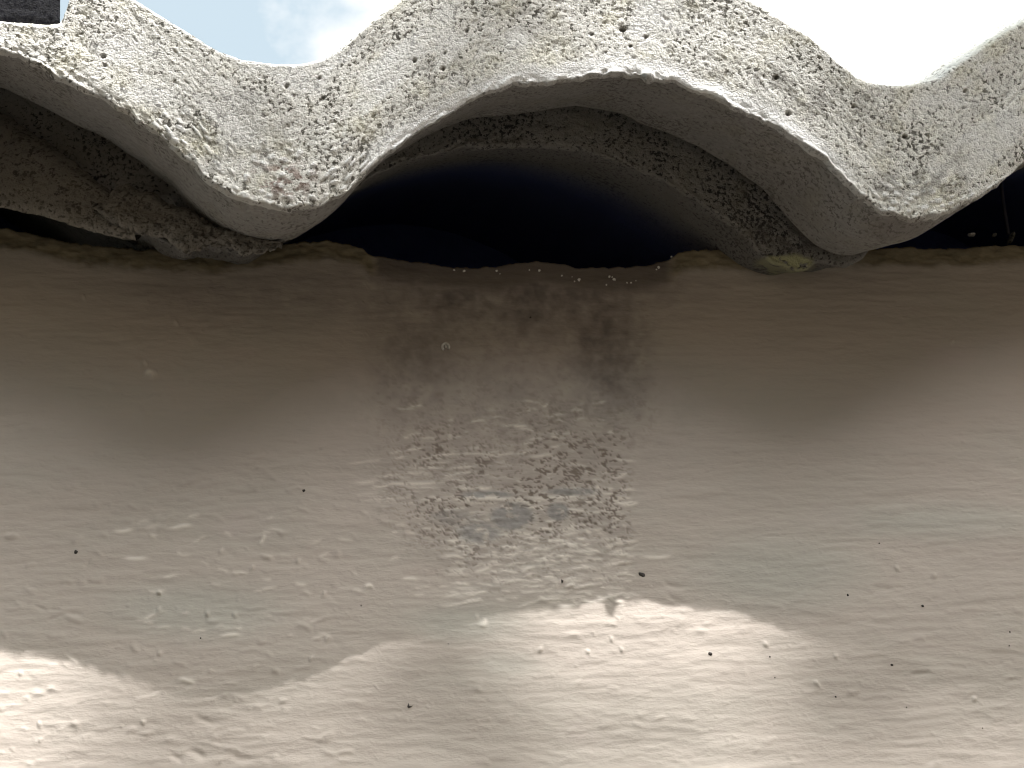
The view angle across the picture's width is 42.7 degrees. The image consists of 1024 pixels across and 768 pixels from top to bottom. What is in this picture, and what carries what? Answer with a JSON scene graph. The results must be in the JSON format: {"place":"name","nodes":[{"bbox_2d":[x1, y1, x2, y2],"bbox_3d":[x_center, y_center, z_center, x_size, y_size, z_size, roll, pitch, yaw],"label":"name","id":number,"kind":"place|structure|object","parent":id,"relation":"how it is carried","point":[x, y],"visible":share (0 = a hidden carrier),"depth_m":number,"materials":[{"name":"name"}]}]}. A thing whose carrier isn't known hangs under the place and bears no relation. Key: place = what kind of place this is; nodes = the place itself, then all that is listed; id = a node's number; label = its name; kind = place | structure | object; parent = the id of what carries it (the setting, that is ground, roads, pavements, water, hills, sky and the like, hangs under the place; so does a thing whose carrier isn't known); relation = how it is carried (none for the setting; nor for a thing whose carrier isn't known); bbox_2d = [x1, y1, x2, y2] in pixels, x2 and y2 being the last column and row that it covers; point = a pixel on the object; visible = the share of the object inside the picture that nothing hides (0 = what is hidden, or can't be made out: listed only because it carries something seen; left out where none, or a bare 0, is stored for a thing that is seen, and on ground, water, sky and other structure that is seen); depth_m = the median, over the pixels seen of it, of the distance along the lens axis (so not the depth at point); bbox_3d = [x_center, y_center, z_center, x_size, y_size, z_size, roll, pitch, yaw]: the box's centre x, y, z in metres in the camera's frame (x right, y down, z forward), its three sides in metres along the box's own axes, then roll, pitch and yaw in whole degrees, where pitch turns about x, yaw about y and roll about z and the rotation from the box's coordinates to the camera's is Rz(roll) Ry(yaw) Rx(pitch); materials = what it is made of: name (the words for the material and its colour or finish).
{"place":"outdoors","nodes":[
{"label":"outdoors","id":0,"kind":"place"},
{"bbox_2d":[60,0,1023,80],"label":"sky","id":1,"kind":"structure","parent":0,"point":[868,38],"materials":[{"name":"white"}]},
{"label":"rafter","id":2,"kind":"object","parent":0,"visible":0},
{"bbox_2d":[0,0,1023,254],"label":"roof tile","id":3,"kind":"object","parent":2,"relation":"on","point":[818,144],"visible":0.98,"depth_m":0.30,"materials":[{"name":"concrete"}]},
{"bbox_2d":[92,184,282,256],"bbox_3d":[-0.075,-0.037,0.304,0.043,0.024,0.011,0,-30,-9],"label":"mortar lump","id":4,"kind":"object","parent":3,"relation":"on","point":[153,214],"visible":1,"depth_m":0.30,"materials":[{"name":"grey concrete"}]},
{"bbox_2d":[0,112,140,239],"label":"tile","id":5,"kind":"object","parent":4,"relation":"on","point":[42,177],"visible":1,"depth_m":0.30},
{"bbox_2d":[0,87,1023,274],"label":"roof tile","id":6,"kind":"object","parent":3,"relation":"on","point":[578,187],"visible":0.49,"depth_m":0.35,"materials":[{"name":"concrete"}]},
{"bbox_2d":[1000,182,1009,234],"bbox_3d":[0.150,-0.054,0.398,0.004,0.021,0.001,0,-30,-9],"label":"web strand","id":7,"kind":"object","parent":6,"relation":"attached to","point":[1004,209],"visible":0.88,"depth_m":0.40,"materials":[{"name":"grey"}]},
{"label":"rafter","id":8,"kind":"object","parent":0,"visible":0},
{"bbox_2d":[0,0,59,24],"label":"roof tile","id":9,"kind":"object","parent":8,"relation":"on","point":[43,12],"visible":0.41,"depth_m":0.30,"materials":[{"name":"concrete"}]},
{"label":"ground","id":10,"kind":"structure","parent":0,"visible":0},
{"bbox_2d":[0,228,1023,767],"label":"wall","id":11,"kind":"structure","parent":10,"relation":"on","point":[746,472],"depth_m":0.30,"materials":[{"name":"paint"}]},
{"bbox_2d":[441,342,449,350],"bbox_3d":[-0.016,-0.009,0.323,0.002,0.002,0.001,0,-30,-9],"label":"insect egg","id":12,"kind":"object","parent":11,"relation":"attached to","point":[446,344],"visible":1,"depth_m":0.32,"materials":[{"name":"grey"}]},
{"bbox_2d":[0,215,970,268],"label":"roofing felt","id":13,"kind":"object","parent":11,"relation":"attached to","point":[409,243],"visible":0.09,"depth_m":0.44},
{"bbox_2d":[1007,231,1014,244],"bbox_3d":[0.145,-0.042,0.381,0.003,0.004,0.004,0,-30,-9],"label":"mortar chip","id":14,"kind":"object","parent":11,"relation":"on","point":[1011,237],"visible":1,"depth_m":0.38,"materials":[{"name":"concrete"}]}
]}

